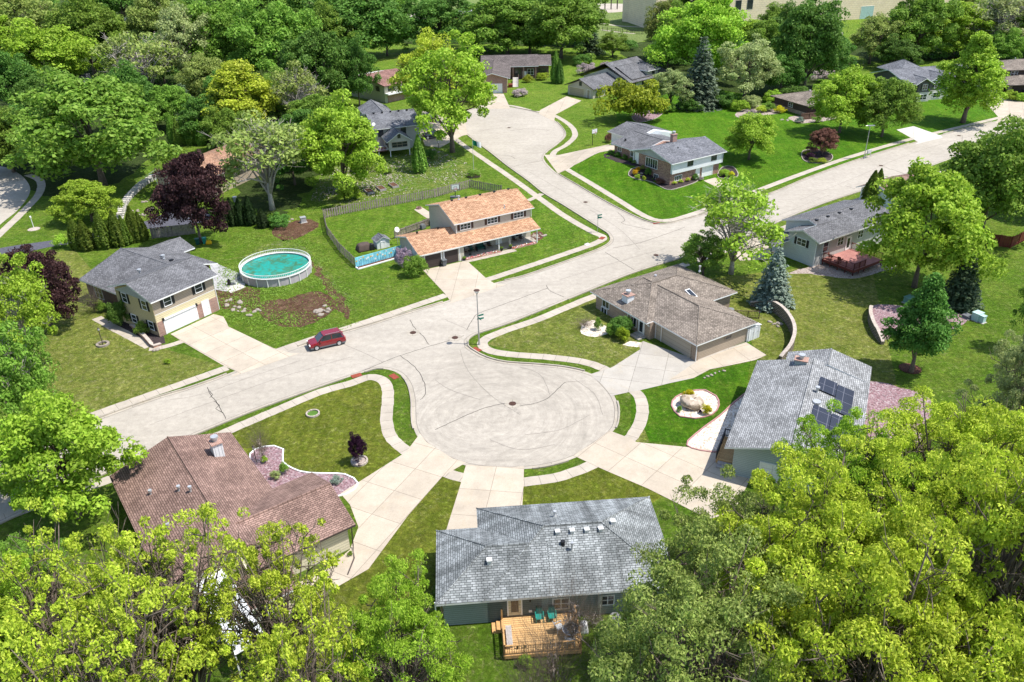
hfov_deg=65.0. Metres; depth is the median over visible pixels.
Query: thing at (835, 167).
kerb
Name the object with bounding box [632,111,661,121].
planting bed
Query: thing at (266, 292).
weed tufts
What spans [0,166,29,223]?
street
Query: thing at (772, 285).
spruce tree
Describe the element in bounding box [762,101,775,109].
bush
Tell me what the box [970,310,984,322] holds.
utility box
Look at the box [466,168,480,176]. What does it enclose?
planter plants
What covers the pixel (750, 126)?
broadleaf tree
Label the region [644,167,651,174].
shrub
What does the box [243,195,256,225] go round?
arborvitae
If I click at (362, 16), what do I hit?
broadleaf tree
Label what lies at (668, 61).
broadleaf tree
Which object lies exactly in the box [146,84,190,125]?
broadleaf tree
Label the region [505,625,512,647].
bench
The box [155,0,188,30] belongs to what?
broadleaf tree
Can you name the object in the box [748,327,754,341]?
door
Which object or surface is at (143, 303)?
window
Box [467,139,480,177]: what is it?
flag pole
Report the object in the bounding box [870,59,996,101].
grey gabled house
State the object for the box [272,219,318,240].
planting bed
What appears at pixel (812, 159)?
shrub
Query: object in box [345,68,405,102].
putty house
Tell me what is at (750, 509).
broadleaf tree
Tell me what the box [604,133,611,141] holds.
shrub
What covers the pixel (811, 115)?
wooden fence
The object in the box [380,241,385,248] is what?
door
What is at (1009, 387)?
broadleaf tree
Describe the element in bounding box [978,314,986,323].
utility box
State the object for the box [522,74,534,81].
shrub
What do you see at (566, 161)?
driveway
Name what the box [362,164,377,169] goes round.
bush
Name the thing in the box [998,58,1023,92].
dark brown house
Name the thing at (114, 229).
arborvitae
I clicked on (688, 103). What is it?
bush
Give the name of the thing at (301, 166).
broadleaf tree
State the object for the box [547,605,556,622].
garden chair
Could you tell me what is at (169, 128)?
arborvitae
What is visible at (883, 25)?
broadleaf tree
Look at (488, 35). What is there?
broadleaf tree
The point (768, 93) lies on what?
bush
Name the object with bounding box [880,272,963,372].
broadleaf tree
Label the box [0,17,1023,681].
ground
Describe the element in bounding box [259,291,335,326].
bare soil
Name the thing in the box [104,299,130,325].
bush
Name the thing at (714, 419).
bed edging
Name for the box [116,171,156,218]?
garden steps
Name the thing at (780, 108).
shrub
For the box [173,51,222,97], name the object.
broadleaf tree
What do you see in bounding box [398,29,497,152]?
broadleaf tree
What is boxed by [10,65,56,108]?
broadleaf tree
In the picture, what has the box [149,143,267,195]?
rust roof house
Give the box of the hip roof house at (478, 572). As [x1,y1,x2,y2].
[434,496,667,625]
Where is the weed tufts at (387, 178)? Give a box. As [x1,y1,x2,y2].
[311,153,465,202]
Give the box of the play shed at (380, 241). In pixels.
[371,233,390,248]
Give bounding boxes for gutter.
[99,107,995,473]
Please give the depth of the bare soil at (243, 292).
112.48 m
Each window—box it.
[93,286,104,299]
[120,292,127,302]
[130,313,136,322]
[140,299,147,310]
[147,320,154,330]
[163,296,172,306]
[194,283,202,293]
[378,129,382,136]
[391,141,407,147]
[460,222,470,230]
[487,216,497,224]
[513,211,523,218]
[515,68,520,74]
[527,69,533,74]
[538,68,546,72]
[552,597,569,609]
[601,306,606,314]
[602,299,608,309]
[602,594,614,605]
[627,314,636,327]
[645,156,657,169]
[674,174,681,180]
[687,160,693,166]
[711,155,716,160]
[735,0,741,9]
[746,0,753,8]
[796,237,806,247]
[822,241,828,252]
[836,236,844,246]
[857,229,863,238]
[918,94,926,99]
[922,84,927,89]
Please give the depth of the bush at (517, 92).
222.99 m
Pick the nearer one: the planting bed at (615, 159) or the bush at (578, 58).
the planting bed at (615, 159)
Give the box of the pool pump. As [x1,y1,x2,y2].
[227,278,240,284]
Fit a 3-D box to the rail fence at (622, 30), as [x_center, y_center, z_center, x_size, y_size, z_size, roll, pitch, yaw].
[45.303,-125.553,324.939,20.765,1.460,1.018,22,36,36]
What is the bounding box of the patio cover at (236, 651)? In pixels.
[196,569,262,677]
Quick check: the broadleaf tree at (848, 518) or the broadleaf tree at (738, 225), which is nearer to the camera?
the broadleaf tree at (848, 518)
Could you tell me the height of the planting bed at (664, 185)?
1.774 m
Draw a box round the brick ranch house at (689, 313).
[590,264,757,360]
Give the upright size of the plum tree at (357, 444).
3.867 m
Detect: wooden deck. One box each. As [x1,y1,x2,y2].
[492,604,581,659]
[822,242,883,275]
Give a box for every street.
[0,107,1022,520]
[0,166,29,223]
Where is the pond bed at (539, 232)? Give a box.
[531,231,543,240]
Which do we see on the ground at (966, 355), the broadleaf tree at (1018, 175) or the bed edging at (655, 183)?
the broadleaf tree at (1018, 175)
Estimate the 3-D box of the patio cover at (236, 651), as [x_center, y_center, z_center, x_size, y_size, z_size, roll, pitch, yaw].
[-21.582,20.392,60.758,2.400,2.750,11.000,-20,34,-31]
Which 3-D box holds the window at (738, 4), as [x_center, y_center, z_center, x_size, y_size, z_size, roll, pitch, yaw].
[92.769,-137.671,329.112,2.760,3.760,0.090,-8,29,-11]
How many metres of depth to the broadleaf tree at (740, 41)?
239.79 m
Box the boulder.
[680,394,703,410]
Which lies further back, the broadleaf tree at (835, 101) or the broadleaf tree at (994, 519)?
the broadleaf tree at (835, 101)
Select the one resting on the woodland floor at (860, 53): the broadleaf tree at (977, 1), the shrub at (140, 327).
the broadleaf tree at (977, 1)
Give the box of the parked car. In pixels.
[306,327,345,350]
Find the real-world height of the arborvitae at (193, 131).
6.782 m
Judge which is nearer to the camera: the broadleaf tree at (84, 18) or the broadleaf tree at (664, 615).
the broadleaf tree at (664, 615)
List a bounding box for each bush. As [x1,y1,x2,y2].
[75,284,109,313]
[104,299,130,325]
[245,410,279,460]
[266,212,290,227]
[335,185,361,200]
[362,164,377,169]
[394,247,412,266]
[403,255,429,277]
[425,149,436,158]
[484,572,564,681]
[504,528,593,681]
[511,88,527,96]
[542,530,606,643]
[561,515,654,681]
[569,308,597,329]
[572,53,592,64]
[575,62,596,73]
[579,594,611,628]
[590,77,669,116]
[609,315,633,335]
[624,39,638,48]
[657,102,675,111]
[677,98,704,110]
[713,89,736,105]
[719,169,729,175]
[730,99,749,110]
[741,95,761,107]
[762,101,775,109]
[763,89,782,100]
[779,84,808,93]
[810,69,834,79]
[1003,89,1019,98]
[1013,93,1023,100]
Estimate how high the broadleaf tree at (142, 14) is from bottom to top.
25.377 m
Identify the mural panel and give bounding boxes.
[355,245,400,269]
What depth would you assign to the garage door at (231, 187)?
155.15 m
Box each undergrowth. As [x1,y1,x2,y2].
[11,0,285,180]
[404,27,1023,82]
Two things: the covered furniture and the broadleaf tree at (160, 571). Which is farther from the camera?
the covered furniture
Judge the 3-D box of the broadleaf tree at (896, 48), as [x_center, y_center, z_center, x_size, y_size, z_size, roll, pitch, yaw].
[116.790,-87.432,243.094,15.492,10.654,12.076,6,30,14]
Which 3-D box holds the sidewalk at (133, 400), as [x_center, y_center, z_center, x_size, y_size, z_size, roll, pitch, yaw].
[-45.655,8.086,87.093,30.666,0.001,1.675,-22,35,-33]
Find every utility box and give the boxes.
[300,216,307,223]
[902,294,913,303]
[961,312,971,320]
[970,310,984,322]
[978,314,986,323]
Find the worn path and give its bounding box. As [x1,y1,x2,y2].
[304,253,349,318]
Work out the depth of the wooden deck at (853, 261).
116.94 m
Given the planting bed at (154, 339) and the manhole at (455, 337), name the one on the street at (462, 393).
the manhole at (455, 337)
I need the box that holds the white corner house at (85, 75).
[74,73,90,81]
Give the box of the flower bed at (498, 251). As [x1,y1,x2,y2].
[466,242,536,259]
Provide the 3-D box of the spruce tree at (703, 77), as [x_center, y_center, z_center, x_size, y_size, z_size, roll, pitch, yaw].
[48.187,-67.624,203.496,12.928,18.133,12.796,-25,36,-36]
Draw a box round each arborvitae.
[67,217,84,249]
[76,219,95,251]
[92,211,111,249]
[107,210,125,247]
[118,215,132,245]
[125,205,142,242]
[135,211,149,241]
[166,115,176,143]
[172,118,183,145]
[178,115,187,144]
[183,118,194,145]
[189,118,196,144]
[194,119,206,145]
[225,197,238,226]
[234,198,246,225]
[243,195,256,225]
[256,208,268,228]
[411,134,427,173]
[550,51,560,82]
[555,58,563,83]
[860,170,879,199]
[878,168,883,179]
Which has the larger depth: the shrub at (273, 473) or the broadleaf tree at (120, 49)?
the broadleaf tree at (120, 49)
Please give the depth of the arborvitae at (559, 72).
235.87 m
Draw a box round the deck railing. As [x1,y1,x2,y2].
[734,310,759,318]
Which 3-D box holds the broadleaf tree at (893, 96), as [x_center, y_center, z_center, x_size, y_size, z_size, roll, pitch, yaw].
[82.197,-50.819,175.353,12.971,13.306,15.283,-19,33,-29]
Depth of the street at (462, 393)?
95.90 m
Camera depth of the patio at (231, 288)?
115.31 m
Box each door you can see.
[163,305,198,333]
[201,299,211,316]
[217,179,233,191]
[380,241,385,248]
[424,252,441,268]
[443,248,460,263]
[491,83,501,92]
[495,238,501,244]
[507,600,522,615]
[569,86,583,96]
[635,152,638,163]
[638,320,644,334]
[655,324,661,340]
[661,327,691,358]
[701,165,712,176]
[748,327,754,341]
[753,325,759,338]
[759,461,817,489]
[844,235,851,250]
[860,6,873,18]
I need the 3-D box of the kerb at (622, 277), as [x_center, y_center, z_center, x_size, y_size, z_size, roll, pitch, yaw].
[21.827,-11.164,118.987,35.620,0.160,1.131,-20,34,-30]
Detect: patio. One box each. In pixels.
[210,264,244,290]
[225,284,244,292]
[414,208,428,217]
[671,343,765,378]
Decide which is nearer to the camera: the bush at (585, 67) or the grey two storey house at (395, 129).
the grey two storey house at (395, 129)
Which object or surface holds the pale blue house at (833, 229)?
on the ground at (966, 355)
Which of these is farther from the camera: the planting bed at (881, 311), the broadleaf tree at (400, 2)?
the broadleaf tree at (400, 2)
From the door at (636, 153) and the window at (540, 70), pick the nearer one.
the door at (636, 153)
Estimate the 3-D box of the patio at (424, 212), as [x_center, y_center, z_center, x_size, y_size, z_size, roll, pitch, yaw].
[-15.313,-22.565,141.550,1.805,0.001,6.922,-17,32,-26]
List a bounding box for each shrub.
[50,233,67,245]
[96,301,105,311]
[132,321,150,333]
[269,470,280,478]
[278,461,288,472]
[329,474,343,484]
[519,655,532,667]
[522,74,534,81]
[535,72,548,78]
[594,317,602,329]
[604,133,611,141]
[605,323,617,335]
[615,326,629,341]
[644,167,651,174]
[655,178,663,183]
[681,389,694,394]
[692,173,699,179]
[701,403,712,414]
[744,109,756,114]
[755,105,766,111]
[773,105,787,112]
[795,116,804,121]
[805,152,814,157]
[808,157,817,162]
[812,116,821,121]
[817,157,826,162]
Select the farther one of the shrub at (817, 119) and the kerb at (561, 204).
the shrub at (817, 119)
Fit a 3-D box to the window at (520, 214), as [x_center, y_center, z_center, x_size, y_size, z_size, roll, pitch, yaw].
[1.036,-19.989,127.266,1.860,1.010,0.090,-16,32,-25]
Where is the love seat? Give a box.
[475,242,485,251]
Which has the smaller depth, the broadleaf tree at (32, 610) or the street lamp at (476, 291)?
the broadleaf tree at (32, 610)
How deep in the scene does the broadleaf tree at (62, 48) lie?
231.76 m
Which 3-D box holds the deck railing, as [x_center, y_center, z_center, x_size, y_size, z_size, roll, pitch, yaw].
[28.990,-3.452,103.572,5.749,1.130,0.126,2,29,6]
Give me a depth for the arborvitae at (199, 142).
184.09 m
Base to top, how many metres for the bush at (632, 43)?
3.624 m
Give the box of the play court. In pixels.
[599,4,622,12]
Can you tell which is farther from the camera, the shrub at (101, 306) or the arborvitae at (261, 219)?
the arborvitae at (261, 219)
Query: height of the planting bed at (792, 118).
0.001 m
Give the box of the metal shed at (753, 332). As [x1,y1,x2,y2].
[746,323,761,341]
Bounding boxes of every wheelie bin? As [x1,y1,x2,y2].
[194,237,199,244]
[441,258,446,265]
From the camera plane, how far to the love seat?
125.39 m
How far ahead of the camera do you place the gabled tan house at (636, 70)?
225.25 m
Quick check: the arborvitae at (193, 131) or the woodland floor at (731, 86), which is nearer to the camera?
the arborvitae at (193, 131)
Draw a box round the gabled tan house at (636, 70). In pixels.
[564,56,668,98]
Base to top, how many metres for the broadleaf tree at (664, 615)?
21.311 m
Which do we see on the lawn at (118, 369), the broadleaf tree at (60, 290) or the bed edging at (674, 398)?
the broadleaf tree at (60, 290)
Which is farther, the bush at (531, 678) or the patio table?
the patio table
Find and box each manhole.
[406,329,419,335]
[448,334,461,340]
[505,399,519,407]
[650,253,661,256]
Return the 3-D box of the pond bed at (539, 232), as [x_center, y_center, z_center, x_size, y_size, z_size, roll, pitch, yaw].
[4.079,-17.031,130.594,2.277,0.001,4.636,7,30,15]
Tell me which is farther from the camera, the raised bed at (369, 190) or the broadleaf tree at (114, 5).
the broadleaf tree at (114, 5)
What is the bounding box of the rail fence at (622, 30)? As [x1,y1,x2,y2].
[602,27,643,33]
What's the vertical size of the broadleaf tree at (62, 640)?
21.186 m
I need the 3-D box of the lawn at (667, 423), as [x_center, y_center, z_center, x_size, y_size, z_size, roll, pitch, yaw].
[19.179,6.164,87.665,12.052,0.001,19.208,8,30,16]
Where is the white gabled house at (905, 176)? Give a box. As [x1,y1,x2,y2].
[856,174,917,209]
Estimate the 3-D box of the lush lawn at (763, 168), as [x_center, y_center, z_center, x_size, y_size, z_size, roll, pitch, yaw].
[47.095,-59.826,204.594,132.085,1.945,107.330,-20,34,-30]
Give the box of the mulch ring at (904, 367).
[899,363,921,373]
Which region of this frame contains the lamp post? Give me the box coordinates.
[96,328,109,347]
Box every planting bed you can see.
[116,320,164,343]
[251,447,355,494]
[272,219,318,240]
[580,320,607,336]
[604,153,640,166]
[623,341,640,346]
[629,167,697,188]
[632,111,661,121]
[672,390,717,416]
[688,395,743,449]
[718,166,737,177]
[735,102,779,116]
[788,116,834,122]
[789,263,892,278]
[802,150,831,162]
[865,381,931,441]
[873,304,966,338]
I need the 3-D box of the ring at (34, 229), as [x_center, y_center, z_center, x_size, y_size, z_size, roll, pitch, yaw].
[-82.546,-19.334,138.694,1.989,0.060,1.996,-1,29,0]
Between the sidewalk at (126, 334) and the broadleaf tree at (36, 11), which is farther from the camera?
the broadleaf tree at (36, 11)
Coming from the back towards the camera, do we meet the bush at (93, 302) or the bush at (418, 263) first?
the bush at (418, 263)
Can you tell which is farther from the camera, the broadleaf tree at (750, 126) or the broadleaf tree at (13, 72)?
the broadleaf tree at (13, 72)
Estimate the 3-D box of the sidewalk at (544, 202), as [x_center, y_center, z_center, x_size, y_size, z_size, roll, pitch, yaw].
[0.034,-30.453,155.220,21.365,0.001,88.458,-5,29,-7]
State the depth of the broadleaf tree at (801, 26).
212.18 m
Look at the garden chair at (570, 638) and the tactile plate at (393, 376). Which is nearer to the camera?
the garden chair at (570, 638)
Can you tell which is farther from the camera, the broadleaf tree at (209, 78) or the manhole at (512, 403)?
the broadleaf tree at (209, 78)
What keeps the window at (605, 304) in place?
in the brick ranch house at (689, 313)
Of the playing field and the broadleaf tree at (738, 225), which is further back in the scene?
the playing field
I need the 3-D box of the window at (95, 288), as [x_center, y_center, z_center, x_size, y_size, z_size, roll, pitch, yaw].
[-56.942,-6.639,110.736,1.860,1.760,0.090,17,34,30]
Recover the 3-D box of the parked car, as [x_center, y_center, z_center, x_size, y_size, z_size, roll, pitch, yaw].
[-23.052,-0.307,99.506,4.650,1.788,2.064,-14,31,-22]
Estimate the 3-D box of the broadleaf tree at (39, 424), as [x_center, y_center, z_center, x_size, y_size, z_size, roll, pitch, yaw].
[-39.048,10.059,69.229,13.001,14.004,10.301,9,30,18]
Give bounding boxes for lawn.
[0,250,218,422]
[219,239,351,314]
[232,380,400,481]
[308,477,460,673]
[310,150,479,206]
[325,186,594,289]
[488,299,639,366]
[522,467,661,504]
[570,79,997,220]
[596,0,647,42]
[631,362,749,442]
[636,429,649,441]
[710,267,896,385]
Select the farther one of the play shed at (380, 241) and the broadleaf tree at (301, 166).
the broadleaf tree at (301, 166)
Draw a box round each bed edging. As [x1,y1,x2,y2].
[249,445,358,496]
[628,166,698,189]
[671,389,719,418]
[686,393,744,451]
[717,165,737,178]
[801,149,832,162]
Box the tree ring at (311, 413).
[306,409,319,417]
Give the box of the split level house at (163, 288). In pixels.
[79,237,219,336]
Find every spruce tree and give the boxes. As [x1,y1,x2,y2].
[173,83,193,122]
[577,32,605,55]
[676,36,721,112]
[746,246,795,313]
[942,248,984,314]
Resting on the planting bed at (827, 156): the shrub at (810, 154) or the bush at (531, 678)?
the shrub at (810, 154)
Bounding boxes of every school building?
[622,0,628,21]
[628,0,950,27]
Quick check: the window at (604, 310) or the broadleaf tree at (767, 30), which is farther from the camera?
the broadleaf tree at (767, 30)
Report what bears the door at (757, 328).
in the metal shed at (753, 332)
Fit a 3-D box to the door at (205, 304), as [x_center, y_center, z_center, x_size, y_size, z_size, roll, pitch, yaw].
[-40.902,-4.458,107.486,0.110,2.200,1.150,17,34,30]
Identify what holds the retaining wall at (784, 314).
on the lawn at (829, 312)
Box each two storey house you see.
[358,99,420,155]
[395,188,540,268]
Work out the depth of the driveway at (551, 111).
211.01 m
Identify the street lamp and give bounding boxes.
[474,289,483,344]
[863,125,874,158]
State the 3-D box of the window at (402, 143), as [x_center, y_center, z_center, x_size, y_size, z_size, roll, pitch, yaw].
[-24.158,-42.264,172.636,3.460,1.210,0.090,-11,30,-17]
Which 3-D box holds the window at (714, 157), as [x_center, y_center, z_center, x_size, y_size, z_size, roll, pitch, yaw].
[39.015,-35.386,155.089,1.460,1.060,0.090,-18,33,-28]
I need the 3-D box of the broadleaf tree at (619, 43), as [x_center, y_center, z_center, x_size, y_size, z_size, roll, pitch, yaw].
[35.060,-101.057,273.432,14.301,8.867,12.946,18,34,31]
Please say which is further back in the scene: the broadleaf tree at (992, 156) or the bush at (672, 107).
the bush at (672, 107)
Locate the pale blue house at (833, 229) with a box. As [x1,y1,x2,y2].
[758,200,889,266]
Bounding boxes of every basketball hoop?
[450,184,459,197]
[592,129,596,144]
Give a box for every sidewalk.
[0,171,940,521]
[0,174,45,236]
[87,366,228,416]
[92,316,149,348]
[149,340,183,350]
[277,294,446,350]
[454,138,606,280]
[462,249,515,261]
[527,193,543,200]
[537,111,998,221]
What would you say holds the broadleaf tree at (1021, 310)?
on the ground at (966, 355)
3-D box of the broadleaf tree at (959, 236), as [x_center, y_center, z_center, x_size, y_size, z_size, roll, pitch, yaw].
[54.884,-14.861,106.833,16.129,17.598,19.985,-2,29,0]
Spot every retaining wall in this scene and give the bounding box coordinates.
[129,324,161,347]
[750,300,796,359]
[868,305,884,344]
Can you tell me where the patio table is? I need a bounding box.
[562,623,577,638]
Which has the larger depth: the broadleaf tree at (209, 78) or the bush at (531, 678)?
the broadleaf tree at (209, 78)
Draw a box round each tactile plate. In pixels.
[350,373,361,377]
[388,373,398,379]
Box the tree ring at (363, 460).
[351,455,367,466]
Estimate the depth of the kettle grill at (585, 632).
59.65 m
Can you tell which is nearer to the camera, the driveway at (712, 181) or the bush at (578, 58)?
the driveway at (712, 181)
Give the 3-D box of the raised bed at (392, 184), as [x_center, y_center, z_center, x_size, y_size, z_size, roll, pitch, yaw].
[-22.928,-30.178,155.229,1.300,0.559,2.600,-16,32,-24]
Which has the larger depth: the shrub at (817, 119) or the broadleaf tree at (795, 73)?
the broadleaf tree at (795, 73)
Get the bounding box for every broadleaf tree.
[0,0,61,36]
[0,12,34,52]
[0,17,108,76]
[0,49,38,106]
[0,67,187,186]
[0,103,75,160]
[0,105,31,172]
[0,244,81,325]
[0,252,60,362]
[0,319,60,417]
[0,388,148,524]
[0,407,28,497]
[0,496,113,681]
[0,531,84,634]
[0,543,203,681]
[0,548,37,681]
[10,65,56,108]
[40,0,76,12]
[41,0,126,74]
[44,178,124,223]
[58,499,260,681]
[88,31,183,86]
[95,0,130,17]
[95,14,137,56]
[103,59,164,122]
[125,0,175,49]
[130,0,194,15]
[134,33,181,84]
[143,149,230,242]
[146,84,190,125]
[151,0,221,94]
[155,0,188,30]
[172,0,253,71]
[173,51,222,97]
[176,93,225,140]
[181,565,371,681]
[187,515,344,681]
[198,58,284,126]
[198,105,250,142]
[198,108,311,210]
[202,64,255,97]
[208,0,276,14]
[224,0,323,75]
[252,65,291,120]
[260,140,315,189]
[264,0,328,9]
[265,8,304,57]
[267,59,328,108]
[274,109,331,161]
[277,27,352,95]
[286,93,341,115]
[295,88,387,192]
[299,0,358,45]
[300,0,417,49]
[313,43,368,79]
[325,548,473,681]
[339,34,381,105]
[362,13,412,55]
[373,0,409,17]
[387,26,460,122]
[397,0,481,46]
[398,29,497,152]
[460,0,553,54]
[467,13,508,46]
[493,0,558,53]
[519,0,601,59]
[558,0,609,40]
[575,514,837,681]
[596,31,629,56]
[621,464,831,670]
[642,0,750,70]
[643,0,678,42]
[646,41,681,68]
[651,0,696,44]
[653,68,695,102]
[676,433,946,681]
[677,0,696,6]
[679,229,726,275]
[684,171,793,274]
[707,35,753,60]
[716,32,784,96]
[722,112,778,159]
[733,515,1023,681]
[740,19,760,41]
[742,18,781,52]
[756,1,793,22]
[763,51,806,91]
[766,398,934,554]
[769,0,850,86]
[772,0,818,48]
[806,128,839,154]
[807,64,884,132]
[810,35,856,71]
[829,402,1023,681]
[837,384,1023,569]
[849,12,903,63]
[854,76,924,136]
[855,156,1009,287]
[871,33,924,69]
[876,9,927,46]
[878,0,964,60]
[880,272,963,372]
[920,0,998,56]
[928,30,1009,122]
[937,113,1023,228]
[946,0,979,3]
[951,0,1023,49]
[954,329,1023,428]
[969,0,997,39]
[969,0,1023,42]
[975,387,1023,528]
[989,27,1023,58]
[1009,288,1023,328]
[1010,173,1023,202]
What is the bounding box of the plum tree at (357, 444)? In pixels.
[347,431,367,465]
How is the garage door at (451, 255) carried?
in the two storey house at (497, 218)
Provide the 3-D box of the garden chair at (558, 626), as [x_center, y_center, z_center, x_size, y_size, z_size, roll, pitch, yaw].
[3.420,21.035,59.203,0.790,0.980,0.669,-13,31,-21]
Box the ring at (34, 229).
[28,227,39,230]
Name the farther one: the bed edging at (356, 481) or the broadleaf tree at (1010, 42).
the broadleaf tree at (1010, 42)
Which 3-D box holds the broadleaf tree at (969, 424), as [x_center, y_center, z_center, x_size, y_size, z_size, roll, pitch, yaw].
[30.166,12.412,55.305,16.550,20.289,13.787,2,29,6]
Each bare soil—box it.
[215,287,262,311]
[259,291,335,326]
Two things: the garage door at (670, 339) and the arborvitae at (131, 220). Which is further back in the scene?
the arborvitae at (131, 220)
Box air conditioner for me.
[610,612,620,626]
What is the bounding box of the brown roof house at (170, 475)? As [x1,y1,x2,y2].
[109,432,355,610]
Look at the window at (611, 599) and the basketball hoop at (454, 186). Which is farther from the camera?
the basketball hoop at (454, 186)
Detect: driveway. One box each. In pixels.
[0,213,209,253]
[171,314,298,376]
[289,434,465,613]
[420,111,466,147]
[423,262,504,302]
[446,465,523,529]
[479,94,509,108]
[539,96,580,120]
[545,144,614,172]
[574,431,749,517]
[589,341,762,395]
[704,178,769,196]
[736,236,770,260]
[897,126,941,144]
[989,98,1023,123]
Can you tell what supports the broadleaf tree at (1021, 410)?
on the ground at (966, 355)
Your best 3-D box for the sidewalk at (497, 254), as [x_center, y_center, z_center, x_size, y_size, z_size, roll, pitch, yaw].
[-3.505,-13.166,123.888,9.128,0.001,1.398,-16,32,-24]
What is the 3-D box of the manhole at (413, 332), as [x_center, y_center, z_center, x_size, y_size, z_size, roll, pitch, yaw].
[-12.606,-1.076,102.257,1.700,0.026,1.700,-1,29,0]
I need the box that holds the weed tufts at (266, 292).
[217,234,358,338]
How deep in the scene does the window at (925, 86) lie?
205.89 m
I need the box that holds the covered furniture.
[355,242,369,252]
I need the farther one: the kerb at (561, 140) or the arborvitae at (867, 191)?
the kerb at (561, 140)
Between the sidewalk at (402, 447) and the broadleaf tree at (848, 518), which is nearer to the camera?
the broadleaf tree at (848, 518)
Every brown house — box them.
[770,90,819,114]
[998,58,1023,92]
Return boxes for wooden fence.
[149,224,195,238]
[322,179,501,265]
[394,218,428,237]
[801,112,833,118]
[985,231,1023,247]
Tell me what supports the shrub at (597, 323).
on the planting bed at (591, 330)
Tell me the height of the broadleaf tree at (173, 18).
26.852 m
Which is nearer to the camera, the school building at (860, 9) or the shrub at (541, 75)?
the shrub at (541, 75)
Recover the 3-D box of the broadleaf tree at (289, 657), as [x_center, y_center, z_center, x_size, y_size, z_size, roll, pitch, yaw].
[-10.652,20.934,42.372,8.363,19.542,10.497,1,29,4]
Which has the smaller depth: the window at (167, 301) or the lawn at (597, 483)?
the lawn at (597, 483)
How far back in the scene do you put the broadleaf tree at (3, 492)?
71.82 m
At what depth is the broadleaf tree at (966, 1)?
315.53 m
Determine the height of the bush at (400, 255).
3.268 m
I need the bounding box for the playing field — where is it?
[310,0,484,9]
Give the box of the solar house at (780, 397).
[716,348,871,489]
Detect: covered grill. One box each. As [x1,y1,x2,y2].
[370,243,374,250]
[420,223,425,229]
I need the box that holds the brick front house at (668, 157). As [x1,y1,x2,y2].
[607,121,726,184]
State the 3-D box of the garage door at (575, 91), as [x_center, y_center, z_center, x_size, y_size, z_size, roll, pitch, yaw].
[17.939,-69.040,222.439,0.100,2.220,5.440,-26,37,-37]
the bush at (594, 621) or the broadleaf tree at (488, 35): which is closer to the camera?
the bush at (594, 621)
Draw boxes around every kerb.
[0,378,343,523]
[96,373,226,417]
[297,301,442,345]
[402,376,413,428]
[467,307,584,370]
[468,135,610,280]
[533,459,568,468]
[546,122,565,152]
[559,174,707,223]
[568,257,681,299]
[615,400,619,427]
[768,143,908,193]
[777,165,932,222]
[943,121,991,133]
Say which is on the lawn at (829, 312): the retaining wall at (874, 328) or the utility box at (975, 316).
the retaining wall at (874, 328)
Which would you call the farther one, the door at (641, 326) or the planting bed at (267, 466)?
the door at (641, 326)
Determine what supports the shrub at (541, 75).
on the ground at (966, 355)
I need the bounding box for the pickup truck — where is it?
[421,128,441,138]
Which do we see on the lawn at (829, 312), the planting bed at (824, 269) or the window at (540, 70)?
the planting bed at (824, 269)
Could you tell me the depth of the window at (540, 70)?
245.76 m
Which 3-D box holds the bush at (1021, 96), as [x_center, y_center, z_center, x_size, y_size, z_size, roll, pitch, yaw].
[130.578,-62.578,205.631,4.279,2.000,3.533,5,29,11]
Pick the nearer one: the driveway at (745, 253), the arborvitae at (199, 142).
the driveway at (745, 253)
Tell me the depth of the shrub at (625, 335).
98.36 m
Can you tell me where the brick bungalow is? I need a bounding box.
[479,54,550,92]
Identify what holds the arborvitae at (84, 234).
on the ground at (966, 355)
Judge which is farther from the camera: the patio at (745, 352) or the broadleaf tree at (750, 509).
the patio at (745, 352)
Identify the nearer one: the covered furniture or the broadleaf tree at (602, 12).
the covered furniture
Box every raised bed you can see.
[363,182,374,194]
[375,179,386,191]
[388,182,398,187]
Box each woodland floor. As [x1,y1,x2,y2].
[0,0,352,214]
[404,30,591,47]
[620,41,817,96]
[848,45,1023,62]
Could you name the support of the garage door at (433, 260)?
in the two storey house at (497, 218)
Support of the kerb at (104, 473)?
on the ground at (966, 355)
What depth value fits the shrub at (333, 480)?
75.69 m
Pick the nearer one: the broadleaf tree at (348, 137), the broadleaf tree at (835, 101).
the broadleaf tree at (348, 137)
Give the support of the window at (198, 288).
in the split level house at (163, 288)
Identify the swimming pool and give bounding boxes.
[239,248,311,287]
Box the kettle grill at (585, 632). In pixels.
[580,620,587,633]
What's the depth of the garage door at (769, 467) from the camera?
73.81 m
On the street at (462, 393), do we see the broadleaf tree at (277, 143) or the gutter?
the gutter
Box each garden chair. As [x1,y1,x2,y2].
[535,606,543,622]
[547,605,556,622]
[552,620,562,634]
[565,636,574,646]
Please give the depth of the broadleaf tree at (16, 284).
90.75 m
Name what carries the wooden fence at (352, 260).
on the bright lawn at (350, 231)
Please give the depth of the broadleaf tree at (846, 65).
234.88 m
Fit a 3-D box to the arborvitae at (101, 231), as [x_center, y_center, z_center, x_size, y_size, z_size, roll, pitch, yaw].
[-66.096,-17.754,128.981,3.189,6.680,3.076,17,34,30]
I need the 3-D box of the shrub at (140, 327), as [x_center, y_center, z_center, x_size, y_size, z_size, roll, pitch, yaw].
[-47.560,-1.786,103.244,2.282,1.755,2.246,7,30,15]
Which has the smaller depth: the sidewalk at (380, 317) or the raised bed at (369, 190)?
the sidewalk at (380, 317)
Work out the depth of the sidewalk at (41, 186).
150.48 m

